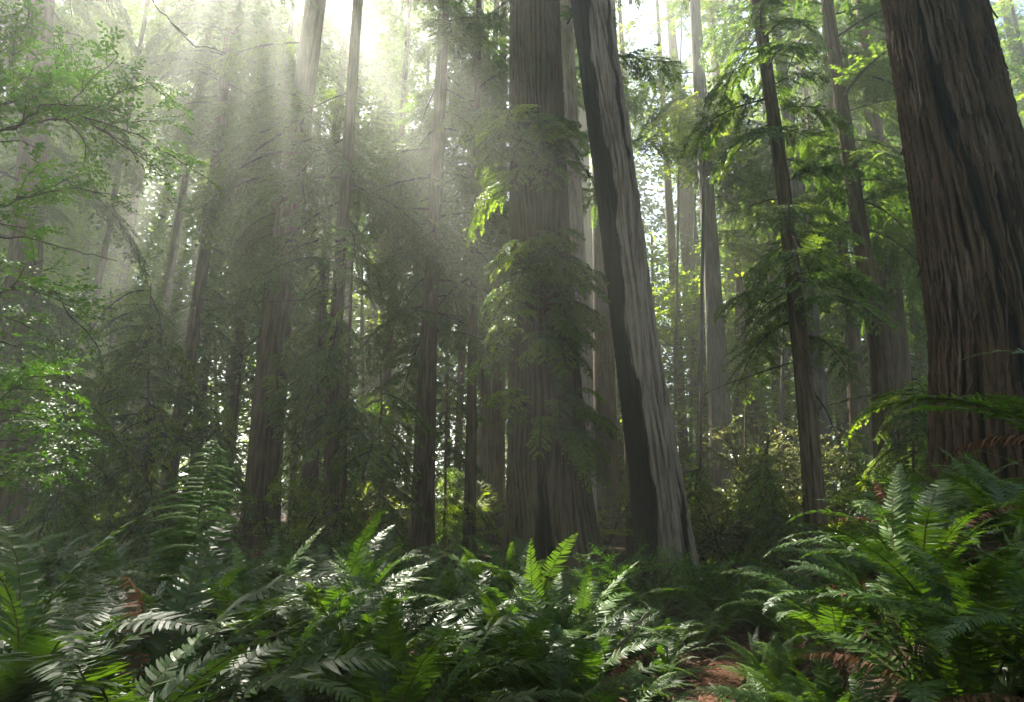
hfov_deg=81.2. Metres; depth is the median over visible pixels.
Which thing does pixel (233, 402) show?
redwood tree
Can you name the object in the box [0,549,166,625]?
sword fern
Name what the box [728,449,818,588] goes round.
young conifer
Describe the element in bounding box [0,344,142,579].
young conifer
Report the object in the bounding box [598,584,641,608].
sword fern
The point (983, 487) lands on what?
sword fern
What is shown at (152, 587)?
sword fern
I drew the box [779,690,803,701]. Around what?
lady fern
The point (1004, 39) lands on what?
redwood tree
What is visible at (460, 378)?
redwood tree
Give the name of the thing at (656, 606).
sword fern
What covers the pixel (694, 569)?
huckleberry bush
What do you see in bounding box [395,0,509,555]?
redwood tree
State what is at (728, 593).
sword fern
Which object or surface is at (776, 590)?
sword fern
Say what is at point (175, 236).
redwood tree
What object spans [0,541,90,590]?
sword fern
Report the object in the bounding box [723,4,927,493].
redwood tree
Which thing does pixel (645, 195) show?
redwood tree
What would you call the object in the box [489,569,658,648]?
sword fern
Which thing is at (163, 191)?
redwood tree
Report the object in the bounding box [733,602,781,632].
sword fern
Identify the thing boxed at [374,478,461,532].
understory shrub
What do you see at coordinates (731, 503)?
understory shrub
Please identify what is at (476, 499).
understory shrub
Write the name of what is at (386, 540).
sword fern
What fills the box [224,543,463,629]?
sword fern
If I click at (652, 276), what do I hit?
understory tree
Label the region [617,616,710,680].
sword fern
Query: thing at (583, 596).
sword fern
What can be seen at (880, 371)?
redwood tree
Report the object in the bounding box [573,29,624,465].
redwood tree
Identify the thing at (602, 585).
sword fern
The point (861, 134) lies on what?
redwood tree
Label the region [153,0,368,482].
redwood tree
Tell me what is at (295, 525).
understory shrub
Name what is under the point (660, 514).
tree
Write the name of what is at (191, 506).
fern
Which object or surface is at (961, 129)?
redwood tree
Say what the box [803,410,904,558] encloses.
young conifer
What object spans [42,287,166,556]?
young conifer
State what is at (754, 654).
sword fern
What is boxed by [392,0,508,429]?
redwood tree
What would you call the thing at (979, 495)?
sword fern
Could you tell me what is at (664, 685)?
sword fern
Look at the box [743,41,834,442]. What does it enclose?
redwood tree
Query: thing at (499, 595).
sword fern
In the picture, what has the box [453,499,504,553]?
understory shrub
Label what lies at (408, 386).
redwood tree
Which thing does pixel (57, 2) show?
redwood tree
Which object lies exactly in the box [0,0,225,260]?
huckleberry shrub
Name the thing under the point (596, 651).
sword fern
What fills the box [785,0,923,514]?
redwood tree
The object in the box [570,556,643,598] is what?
huckleberry bush
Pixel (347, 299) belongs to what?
redwood tree
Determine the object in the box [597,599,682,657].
sword fern
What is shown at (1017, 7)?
redwood tree
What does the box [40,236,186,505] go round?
understory tree
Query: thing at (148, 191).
redwood tree
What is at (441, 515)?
understory shrub
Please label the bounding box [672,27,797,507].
redwood tree
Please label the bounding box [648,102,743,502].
broadleaf tree
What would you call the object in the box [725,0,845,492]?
redwood tree
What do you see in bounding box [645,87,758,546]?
broadleaf tree
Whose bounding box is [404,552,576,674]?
sword fern
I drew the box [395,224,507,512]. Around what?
understory tree
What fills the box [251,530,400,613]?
sword fern
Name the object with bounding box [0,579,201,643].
sword fern
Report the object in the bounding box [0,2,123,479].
redwood tree
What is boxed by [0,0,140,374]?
redwood tree
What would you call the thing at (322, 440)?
young conifer
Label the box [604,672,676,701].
lady fern
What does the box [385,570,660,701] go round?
sword fern
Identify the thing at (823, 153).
redwood tree
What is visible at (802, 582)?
sword fern
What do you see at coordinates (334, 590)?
sword fern
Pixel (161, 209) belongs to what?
redwood tree
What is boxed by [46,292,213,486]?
understory tree
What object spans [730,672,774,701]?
lady fern
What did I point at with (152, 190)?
redwood tree
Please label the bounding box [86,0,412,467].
redwood tree
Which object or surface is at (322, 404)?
understory tree
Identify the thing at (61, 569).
sword fern
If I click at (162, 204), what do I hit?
redwood tree
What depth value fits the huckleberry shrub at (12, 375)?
4.71 m
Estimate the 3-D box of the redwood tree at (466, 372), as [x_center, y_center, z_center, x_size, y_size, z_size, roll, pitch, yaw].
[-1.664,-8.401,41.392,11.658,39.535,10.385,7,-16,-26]
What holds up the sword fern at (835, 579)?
on the ground
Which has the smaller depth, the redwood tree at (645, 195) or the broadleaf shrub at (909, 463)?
the broadleaf shrub at (909, 463)
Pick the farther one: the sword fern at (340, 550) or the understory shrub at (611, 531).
the understory shrub at (611, 531)
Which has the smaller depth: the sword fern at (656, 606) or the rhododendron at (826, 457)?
the sword fern at (656, 606)
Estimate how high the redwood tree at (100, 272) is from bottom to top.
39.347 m
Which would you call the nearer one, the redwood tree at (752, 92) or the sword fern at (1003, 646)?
the sword fern at (1003, 646)
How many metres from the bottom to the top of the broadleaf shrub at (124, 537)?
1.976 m
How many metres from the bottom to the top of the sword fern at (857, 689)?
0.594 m
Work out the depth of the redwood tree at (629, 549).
22.23 m
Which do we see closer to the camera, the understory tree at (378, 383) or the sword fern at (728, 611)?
the sword fern at (728, 611)
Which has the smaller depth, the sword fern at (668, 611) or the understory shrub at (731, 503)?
the sword fern at (668, 611)
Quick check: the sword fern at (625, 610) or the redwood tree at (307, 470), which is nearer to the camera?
the sword fern at (625, 610)
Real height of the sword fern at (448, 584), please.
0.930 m
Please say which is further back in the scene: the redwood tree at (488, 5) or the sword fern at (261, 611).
the redwood tree at (488, 5)
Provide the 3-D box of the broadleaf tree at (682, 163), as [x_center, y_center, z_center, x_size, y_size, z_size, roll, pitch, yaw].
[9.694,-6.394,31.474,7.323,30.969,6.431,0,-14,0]
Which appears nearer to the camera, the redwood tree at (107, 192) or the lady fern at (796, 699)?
the lady fern at (796, 699)
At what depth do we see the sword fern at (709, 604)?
8.53 m
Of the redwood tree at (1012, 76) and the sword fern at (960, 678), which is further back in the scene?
the redwood tree at (1012, 76)
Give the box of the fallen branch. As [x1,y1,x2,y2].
[615,607,649,648]
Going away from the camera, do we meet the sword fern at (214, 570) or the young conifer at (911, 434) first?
the sword fern at (214, 570)
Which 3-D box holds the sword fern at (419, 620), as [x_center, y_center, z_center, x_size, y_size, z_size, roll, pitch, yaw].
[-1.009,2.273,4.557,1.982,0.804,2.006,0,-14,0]
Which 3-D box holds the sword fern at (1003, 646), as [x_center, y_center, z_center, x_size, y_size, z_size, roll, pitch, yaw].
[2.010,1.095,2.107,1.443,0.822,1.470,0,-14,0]
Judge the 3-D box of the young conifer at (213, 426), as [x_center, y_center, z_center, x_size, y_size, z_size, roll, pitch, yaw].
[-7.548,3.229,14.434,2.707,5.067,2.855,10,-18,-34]
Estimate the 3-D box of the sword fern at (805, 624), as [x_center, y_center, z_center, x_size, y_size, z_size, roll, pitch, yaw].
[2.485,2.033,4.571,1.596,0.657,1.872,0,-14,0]
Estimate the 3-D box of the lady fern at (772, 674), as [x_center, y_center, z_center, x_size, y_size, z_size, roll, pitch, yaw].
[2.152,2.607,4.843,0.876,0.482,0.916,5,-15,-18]
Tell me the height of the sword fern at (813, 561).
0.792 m
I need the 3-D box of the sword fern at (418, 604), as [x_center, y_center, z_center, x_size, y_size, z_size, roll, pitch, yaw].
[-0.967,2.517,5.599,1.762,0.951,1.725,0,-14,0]
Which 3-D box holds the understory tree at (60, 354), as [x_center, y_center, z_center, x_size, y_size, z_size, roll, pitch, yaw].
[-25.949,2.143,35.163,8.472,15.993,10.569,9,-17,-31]
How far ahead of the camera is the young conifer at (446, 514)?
21.48 m
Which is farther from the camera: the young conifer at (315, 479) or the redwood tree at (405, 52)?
the redwood tree at (405, 52)
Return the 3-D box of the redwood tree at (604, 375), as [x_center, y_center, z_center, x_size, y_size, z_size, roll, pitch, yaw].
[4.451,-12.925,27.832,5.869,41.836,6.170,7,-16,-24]
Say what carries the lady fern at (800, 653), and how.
on the ground
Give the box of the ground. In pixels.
[3,497,1023,701]
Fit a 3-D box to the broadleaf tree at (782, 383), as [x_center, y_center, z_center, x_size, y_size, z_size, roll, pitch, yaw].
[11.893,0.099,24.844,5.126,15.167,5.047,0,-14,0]
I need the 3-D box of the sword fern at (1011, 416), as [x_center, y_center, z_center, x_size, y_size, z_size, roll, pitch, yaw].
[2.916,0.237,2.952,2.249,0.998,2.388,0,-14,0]
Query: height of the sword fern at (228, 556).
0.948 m
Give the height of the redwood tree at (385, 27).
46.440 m
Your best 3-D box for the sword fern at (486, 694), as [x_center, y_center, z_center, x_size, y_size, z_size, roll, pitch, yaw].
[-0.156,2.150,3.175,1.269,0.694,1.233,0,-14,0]
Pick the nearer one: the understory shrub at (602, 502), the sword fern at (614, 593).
the sword fern at (614, 593)
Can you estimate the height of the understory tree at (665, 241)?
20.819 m
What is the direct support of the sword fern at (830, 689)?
on the ground
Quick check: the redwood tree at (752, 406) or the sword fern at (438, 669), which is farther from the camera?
the redwood tree at (752, 406)
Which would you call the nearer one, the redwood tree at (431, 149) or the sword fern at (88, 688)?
the sword fern at (88, 688)
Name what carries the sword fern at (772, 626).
on the ground
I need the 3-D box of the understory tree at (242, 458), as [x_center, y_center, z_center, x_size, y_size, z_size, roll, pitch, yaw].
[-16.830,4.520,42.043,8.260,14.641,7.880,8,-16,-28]
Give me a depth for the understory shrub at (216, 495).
27.07 m
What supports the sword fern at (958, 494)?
on the ground
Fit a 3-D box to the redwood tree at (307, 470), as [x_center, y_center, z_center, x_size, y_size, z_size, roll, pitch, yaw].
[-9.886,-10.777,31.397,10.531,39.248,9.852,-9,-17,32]
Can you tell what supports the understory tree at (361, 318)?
on the ground
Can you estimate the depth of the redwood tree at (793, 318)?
14.07 m
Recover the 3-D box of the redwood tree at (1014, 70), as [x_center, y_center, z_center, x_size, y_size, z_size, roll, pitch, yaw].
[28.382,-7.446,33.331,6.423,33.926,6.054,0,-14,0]
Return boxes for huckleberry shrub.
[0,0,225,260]
[0,224,117,380]
[0,350,118,494]
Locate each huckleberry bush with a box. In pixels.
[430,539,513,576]
[565,528,706,628]
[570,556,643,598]
[657,542,775,602]
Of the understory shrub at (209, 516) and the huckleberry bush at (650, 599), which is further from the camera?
the understory shrub at (209, 516)
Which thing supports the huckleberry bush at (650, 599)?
on the ground
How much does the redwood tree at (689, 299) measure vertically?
33.482 m
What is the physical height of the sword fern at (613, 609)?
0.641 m
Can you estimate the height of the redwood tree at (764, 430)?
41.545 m
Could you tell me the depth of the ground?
6.30 m
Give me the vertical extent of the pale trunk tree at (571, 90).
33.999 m
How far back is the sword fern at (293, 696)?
2.82 m
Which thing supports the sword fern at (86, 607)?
on the ground
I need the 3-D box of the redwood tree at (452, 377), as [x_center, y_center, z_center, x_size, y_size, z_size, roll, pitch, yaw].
[-2.666,-10.880,44.781,12.362,45.722,13.100,-12,-19,38]
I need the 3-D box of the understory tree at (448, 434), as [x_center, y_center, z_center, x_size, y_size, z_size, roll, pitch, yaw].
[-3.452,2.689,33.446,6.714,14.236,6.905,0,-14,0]
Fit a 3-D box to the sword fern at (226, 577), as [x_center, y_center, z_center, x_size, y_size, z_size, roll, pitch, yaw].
[-2.820,2.244,5.034,2.067,0.897,1.741,0,-14,0]
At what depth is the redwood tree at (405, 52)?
31.23 m
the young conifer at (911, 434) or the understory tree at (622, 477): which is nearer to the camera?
the young conifer at (911, 434)
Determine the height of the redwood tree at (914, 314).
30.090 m
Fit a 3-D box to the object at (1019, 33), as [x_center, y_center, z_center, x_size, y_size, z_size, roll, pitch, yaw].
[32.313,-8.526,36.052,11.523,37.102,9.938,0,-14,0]
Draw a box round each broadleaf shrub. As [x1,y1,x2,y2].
[47,493,166,566]
[318,492,409,552]
[437,477,500,542]
[861,447,926,486]
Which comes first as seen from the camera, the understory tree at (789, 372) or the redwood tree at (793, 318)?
the redwood tree at (793, 318)
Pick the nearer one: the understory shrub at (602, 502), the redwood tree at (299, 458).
the understory shrub at (602, 502)
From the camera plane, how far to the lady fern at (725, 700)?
3.76 m
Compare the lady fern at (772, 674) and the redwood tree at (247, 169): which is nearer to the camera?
the lady fern at (772, 674)
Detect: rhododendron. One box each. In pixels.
[684,474,803,578]
[700,413,855,571]
[775,448,874,539]
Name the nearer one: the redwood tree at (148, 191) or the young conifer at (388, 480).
the young conifer at (388, 480)
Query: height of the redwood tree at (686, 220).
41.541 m
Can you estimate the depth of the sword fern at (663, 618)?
7.75 m
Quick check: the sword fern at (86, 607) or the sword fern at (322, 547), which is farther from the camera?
the sword fern at (322, 547)
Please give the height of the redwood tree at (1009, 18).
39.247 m
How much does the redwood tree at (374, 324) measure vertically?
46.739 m
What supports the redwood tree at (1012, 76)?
on the ground
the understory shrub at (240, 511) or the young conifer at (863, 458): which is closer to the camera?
the young conifer at (863, 458)
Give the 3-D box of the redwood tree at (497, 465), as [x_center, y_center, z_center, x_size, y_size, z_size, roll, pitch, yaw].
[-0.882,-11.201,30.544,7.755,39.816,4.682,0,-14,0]
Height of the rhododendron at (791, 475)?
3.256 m
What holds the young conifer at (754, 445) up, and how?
on the ground
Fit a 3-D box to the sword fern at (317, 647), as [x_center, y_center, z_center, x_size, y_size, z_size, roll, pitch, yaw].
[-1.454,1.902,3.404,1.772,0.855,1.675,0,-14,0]
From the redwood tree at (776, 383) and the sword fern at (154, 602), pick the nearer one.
the sword fern at (154, 602)
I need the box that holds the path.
[694,614,816,701]
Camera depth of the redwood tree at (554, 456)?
12.67 m
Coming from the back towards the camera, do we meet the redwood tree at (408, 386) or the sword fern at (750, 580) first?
the redwood tree at (408, 386)
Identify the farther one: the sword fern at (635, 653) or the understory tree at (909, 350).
the understory tree at (909, 350)
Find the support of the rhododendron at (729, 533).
on the ground
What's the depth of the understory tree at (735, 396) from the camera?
31.40 m
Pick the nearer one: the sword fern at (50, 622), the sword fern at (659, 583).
the sword fern at (50, 622)
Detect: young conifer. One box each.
[0,290,75,529]
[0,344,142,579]
[27,283,217,573]
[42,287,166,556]
[136,383,259,569]
[267,170,363,563]
[291,243,406,566]
[324,368,440,575]
[407,367,493,550]
[679,392,739,575]
[717,364,777,541]
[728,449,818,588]
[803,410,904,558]
[841,371,927,533]
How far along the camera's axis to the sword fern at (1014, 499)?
3.90 m
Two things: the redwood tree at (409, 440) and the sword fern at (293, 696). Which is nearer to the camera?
the sword fern at (293, 696)
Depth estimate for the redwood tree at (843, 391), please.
32.82 m
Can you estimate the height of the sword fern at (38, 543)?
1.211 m
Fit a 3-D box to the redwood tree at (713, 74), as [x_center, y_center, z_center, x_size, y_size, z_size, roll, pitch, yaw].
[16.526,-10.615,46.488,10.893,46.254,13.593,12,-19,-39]
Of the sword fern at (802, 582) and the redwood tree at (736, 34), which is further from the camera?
the redwood tree at (736, 34)
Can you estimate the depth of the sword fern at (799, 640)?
6.08 m
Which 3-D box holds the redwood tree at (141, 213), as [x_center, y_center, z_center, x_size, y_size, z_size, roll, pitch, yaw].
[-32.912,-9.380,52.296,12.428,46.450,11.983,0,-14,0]
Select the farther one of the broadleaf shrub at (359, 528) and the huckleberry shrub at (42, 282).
the broadleaf shrub at (359, 528)
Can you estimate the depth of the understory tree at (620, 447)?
31.81 m
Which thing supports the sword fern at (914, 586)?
on the ground
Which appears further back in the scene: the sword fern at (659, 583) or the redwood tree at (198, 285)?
the redwood tree at (198, 285)
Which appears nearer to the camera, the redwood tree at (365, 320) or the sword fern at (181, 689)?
the sword fern at (181, 689)
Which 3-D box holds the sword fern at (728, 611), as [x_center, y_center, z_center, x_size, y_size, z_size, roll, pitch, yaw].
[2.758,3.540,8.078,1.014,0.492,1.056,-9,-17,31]
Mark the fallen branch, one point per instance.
(629, 635)
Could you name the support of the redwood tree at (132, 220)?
on the ground
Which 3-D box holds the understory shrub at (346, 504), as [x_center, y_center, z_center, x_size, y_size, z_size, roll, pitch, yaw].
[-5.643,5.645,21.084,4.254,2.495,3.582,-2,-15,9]
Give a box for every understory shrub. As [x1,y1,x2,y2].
[147,503,240,543]
[181,473,244,523]
[220,498,287,525]
[224,471,371,564]
[288,480,410,546]
[322,469,404,542]
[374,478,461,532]
[393,494,482,540]
[447,493,505,508]
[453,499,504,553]
[597,478,631,556]
[598,510,632,558]
[686,479,831,566]
[689,495,763,570]
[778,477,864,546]
[789,469,874,554]
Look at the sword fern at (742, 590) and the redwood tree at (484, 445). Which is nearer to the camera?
the sword fern at (742, 590)
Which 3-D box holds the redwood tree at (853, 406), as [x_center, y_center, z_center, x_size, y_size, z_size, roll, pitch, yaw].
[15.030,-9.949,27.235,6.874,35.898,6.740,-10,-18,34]
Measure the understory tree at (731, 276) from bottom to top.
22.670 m
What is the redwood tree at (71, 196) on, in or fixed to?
on the ground
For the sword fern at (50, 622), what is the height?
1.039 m
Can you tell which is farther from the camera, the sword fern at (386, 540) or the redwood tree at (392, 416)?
the redwood tree at (392, 416)
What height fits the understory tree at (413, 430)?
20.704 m
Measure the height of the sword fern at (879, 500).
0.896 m
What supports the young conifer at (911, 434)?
on the ground
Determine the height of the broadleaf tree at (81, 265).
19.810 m
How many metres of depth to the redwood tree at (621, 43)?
32.12 m
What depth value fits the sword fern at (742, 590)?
8.37 m
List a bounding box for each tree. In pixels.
[0,0,67,281]
[0,0,83,336]
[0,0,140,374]
[0,0,145,411]
[0,0,151,561]
[0,0,224,526]
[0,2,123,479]
[1,0,150,433]
[1,0,267,493]
[1,11,158,482]
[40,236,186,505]
[40,262,129,514]
[41,0,220,492]
[42,152,153,489]
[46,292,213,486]
[51,0,265,538]
[52,1,174,486]
[53,10,247,500]
[55,71,181,490]
[82,37,213,489]
[86,0,368,537]
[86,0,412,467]
[103,3,263,481]
[115,0,299,498]
[117,234,257,500]
[120,0,298,544]
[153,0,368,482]
[154,1,328,521]
[166,322,290,511]
[172,0,381,415]
[177,0,404,564]
[192,288,404,529]
[195,0,425,536]
[204,14,363,519]
[204,327,304,511]
[216,0,450,563]
[241,0,428,508]
[281,251,364,517]
[282,0,462,518]
[285,243,451,511]
[286,81,437,485]
[292,0,459,536]
[303,2,456,498]
[322,294,412,507]
[330,0,509,554]
[336,6,455,477]
[345,2,468,529]
[355,148,466,479]
[372,253,467,499]
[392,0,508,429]
[393,2,509,487]
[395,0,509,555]
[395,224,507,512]
[400,0,507,534]
[400,0,508,496]
[401,282,505,513]
[407,0,508,540]
[439,0,621,590]
[441,11,623,447]
[445,0,508,539]
[477,315,508,479]
[483,0,682,526]
[491,185,650,491]
[505,149,660,415]
[570,0,702,594]
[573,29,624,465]
[576,73,665,544]
[579,0,683,554]
[581,95,702,529]
[589,37,695,458]
[590,89,695,457]
[591,6,708,481]
[592,355,624,492]
[614,231,739,515]
[616,0,743,435]
[616,0,766,526]
[617,0,771,519]
[626,0,730,434]
[631,0,780,537]
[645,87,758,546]
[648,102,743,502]
[651,79,839,498]
[654,2,796,441]
[654,226,750,489]
[659,0,834,483]
[665,0,796,501]
[669,0,840,487]
[670,188,800,521]
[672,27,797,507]
[680,0,903,588]
[698,0,891,508]
[702,192,847,490]
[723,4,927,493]
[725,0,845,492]
[726,178,849,498]
[740,0,922,535]
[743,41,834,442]
[744,294,862,488]
[746,0,927,503]
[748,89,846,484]
[756,7,911,444]
[759,3,920,434]
[766,0,927,532]
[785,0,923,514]
[789,0,927,488]
[791,0,927,494]
[794,11,921,447]
[815,0,927,445]
[833,0,927,438]
[835,255,927,454]
[860,33,927,437]
[869,9,927,419]
[881,0,1023,527]
[919,78,1023,387]
[990,1,1023,115]
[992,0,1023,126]
[992,0,1023,127]
[993,16,1023,125]
[995,2,1023,119]
[1005,56,1020,108]
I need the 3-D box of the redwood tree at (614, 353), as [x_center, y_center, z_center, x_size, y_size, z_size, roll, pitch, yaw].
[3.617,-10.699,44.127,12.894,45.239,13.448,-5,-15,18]
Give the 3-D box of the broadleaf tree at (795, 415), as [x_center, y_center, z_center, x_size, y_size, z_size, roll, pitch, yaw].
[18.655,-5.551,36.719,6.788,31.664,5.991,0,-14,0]
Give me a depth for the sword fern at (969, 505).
4.42 m
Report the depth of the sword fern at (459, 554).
6.71 m
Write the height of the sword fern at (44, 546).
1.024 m
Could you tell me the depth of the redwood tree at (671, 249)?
35.31 m
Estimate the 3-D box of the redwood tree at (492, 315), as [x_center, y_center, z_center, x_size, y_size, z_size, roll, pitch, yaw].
[0.584,-7.934,33.658,9.404,34.881,9.443,11,-18,-37]
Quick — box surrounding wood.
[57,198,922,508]
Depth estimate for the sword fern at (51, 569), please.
7.77 m
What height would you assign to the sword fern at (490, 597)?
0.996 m
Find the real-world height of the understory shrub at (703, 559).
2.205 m
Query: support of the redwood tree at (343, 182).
on the ground
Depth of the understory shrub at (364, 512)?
19.36 m
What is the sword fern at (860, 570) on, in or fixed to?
on the ground
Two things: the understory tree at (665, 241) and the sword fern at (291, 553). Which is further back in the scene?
the understory tree at (665, 241)
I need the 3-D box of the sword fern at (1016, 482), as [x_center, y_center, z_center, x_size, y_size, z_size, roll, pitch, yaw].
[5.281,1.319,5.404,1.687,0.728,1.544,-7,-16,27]
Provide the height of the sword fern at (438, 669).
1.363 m
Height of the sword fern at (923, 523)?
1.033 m
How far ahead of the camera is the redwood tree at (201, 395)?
30.69 m
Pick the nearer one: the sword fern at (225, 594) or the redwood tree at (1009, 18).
the sword fern at (225, 594)
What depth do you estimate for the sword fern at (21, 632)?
2.71 m
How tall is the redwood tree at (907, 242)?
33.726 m
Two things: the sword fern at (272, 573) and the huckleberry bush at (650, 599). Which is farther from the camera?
the huckleberry bush at (650, 599)
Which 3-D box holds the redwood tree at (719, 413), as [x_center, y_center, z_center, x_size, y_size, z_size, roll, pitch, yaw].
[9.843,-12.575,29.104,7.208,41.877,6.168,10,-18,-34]
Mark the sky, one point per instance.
(629, 12)
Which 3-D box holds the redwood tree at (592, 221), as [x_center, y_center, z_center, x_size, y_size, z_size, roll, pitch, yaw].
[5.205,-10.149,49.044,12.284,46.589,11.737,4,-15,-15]
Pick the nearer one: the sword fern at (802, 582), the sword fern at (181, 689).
the sword fern at (181, 689)
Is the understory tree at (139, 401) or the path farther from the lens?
the understory tree at (139, 401)
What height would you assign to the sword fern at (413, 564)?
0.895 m
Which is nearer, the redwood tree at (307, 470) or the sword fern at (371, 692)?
the sword fern at (371, 692)
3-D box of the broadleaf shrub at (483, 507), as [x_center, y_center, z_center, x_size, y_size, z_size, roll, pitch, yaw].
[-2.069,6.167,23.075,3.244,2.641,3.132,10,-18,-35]
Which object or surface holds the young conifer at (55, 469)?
on the ground
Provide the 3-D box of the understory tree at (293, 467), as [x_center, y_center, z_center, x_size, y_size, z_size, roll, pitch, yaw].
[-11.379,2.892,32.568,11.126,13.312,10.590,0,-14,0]
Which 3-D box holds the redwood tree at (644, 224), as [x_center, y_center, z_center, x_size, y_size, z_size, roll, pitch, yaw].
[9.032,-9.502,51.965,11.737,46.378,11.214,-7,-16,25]
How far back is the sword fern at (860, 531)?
7.90 m
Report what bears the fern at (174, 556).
on the ground
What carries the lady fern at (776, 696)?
on the ground
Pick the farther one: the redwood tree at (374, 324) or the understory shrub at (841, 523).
the redwood tree at (374, 324)
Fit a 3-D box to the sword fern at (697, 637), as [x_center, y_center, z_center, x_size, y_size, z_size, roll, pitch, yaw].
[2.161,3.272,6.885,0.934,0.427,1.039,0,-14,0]
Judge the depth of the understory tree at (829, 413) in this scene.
39.84 m
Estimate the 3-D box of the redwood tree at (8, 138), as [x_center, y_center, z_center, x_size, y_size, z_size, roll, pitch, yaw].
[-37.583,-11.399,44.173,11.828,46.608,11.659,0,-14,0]
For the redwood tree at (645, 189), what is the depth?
47.24 m
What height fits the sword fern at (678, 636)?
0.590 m
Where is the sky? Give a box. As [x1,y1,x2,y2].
[1,0,1023,496]
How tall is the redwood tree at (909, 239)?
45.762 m
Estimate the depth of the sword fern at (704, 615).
7.43 m
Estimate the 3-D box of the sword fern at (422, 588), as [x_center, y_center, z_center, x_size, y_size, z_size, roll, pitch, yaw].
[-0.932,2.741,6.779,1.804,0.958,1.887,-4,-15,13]
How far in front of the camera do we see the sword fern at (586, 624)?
5.83 m
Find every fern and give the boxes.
[0,504,307,701]
[0,516,440,701]
[0,520,125,607]
[0,523,82,585]
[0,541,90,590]
[0,543,136,601]
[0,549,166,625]
[0,566,233,701]
[0,572,85,624]
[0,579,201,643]
[0,610,329,701]
[9,561,277,692]
[11,533,218,608]
[28,558,289,672]
[36,541,136,586]
[85,550,160,603]
[92,532,274,580]
[97,510,261,599]
[124,526,344,650]
[132,520,323,614]
[134,562,441,698]
[141,518,213,636]
[145,440,240,629]
[155,589,411,701]
[200,548,603,701]
[214,506,461,669]
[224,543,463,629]
[224,548,303,590]
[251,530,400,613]
[251,535,414,594]
[261,579,592,701]
[283,680,299,701]
[284,579,490,690]
[296,527,458,619]
[376,560,527,627]
[379,570,501,638]
[384,545,506,617]
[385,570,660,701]
[387,556,426,580]
[390,590,516,688]
[403,536,576,607]
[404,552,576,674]
[409,543,617,655]
[421,599,611,697]
[424,570,684,701]
[426,603,699,701]
[450,533,605,608]
[453,538,659,686]
[479,684,566,701]
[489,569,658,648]
[497,563,671,661]
[534,644,719,701]
[549,580,631,606]
[572,588,621,629]
[577,570,632,612]
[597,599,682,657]
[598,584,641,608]
[599,610,686,665]
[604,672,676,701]
[611,599,670,632]
[617,601,717,662]
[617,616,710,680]
[628,594,676,616]
[632,586,689,619]
[640,571,696,605]
[645,604,691,635]
[660,602,755,639]
[662,613,736,650]
[667,578,721,610]
[671,634,929,701]
[672,586,739,617]
[683,570,759,608]
[683,591,752,628]
[705,624,801,672]
[710,579,791,617]
[714,570,894,663]
[714,691,731,701]
[717,631,821,695]
[718,468,1022,666]
[725,569,773,592]
[726,579,816,642]
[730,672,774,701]
[732,662,820,701]
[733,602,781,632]
[741,596,820,649]
[749,559,842,613]
[750,639,817,668]
[759,576,800,601]
[761,462,1023,609]
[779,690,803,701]
[783,517,1023,679]
[783,541,852,590]
[787,563,820,595]
[790,597,1023,701]
[794,543,873,584]
[802,511,876,556]
[817,459,1023,548]
[820,348,1023,460]
[832,449,987,514]
[837,543,1023,701]
[848,672,868,701]
[857,452,1023,554]
[879,445,1023,541]
[961,469,1023,513]
[978,450,1023,534]
[995,480,1023,484]
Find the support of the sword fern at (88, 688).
on the ground
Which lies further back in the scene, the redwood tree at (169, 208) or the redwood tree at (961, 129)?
the redwood tree at (169, 208)
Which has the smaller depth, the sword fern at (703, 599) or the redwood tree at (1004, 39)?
the sword fern at (703, 599)
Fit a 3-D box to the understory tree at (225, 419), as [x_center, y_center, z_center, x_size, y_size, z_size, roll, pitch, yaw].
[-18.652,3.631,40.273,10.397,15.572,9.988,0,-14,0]
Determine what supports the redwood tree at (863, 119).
on the ground
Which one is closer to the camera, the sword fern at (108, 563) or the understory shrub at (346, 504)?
the sword fern at (108, 563)
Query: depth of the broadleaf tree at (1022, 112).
27.04 m
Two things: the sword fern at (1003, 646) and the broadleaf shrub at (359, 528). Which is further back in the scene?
the broadleaf shrub at (359, 528)
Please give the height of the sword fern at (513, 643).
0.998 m
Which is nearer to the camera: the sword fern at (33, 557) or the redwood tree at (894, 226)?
the sword fern at (33, 557)
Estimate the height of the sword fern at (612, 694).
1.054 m
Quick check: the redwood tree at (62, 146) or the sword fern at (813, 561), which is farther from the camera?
the redwood tree at (62, 146)
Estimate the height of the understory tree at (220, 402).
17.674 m
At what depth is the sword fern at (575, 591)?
8.16 m
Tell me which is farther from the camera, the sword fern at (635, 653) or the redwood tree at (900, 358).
the redwood tree at (900, 358)
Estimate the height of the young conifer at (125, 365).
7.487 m
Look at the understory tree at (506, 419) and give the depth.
35.83 m
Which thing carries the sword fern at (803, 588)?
on the ground
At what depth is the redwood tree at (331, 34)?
37.77 m
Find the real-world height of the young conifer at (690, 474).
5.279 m
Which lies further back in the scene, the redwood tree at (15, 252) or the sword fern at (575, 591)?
the redwood tree at (15, 252)
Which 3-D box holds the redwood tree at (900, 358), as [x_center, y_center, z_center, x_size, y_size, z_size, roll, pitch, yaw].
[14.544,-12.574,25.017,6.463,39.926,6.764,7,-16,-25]
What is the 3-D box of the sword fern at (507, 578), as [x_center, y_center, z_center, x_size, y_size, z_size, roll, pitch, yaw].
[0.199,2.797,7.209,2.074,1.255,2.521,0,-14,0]

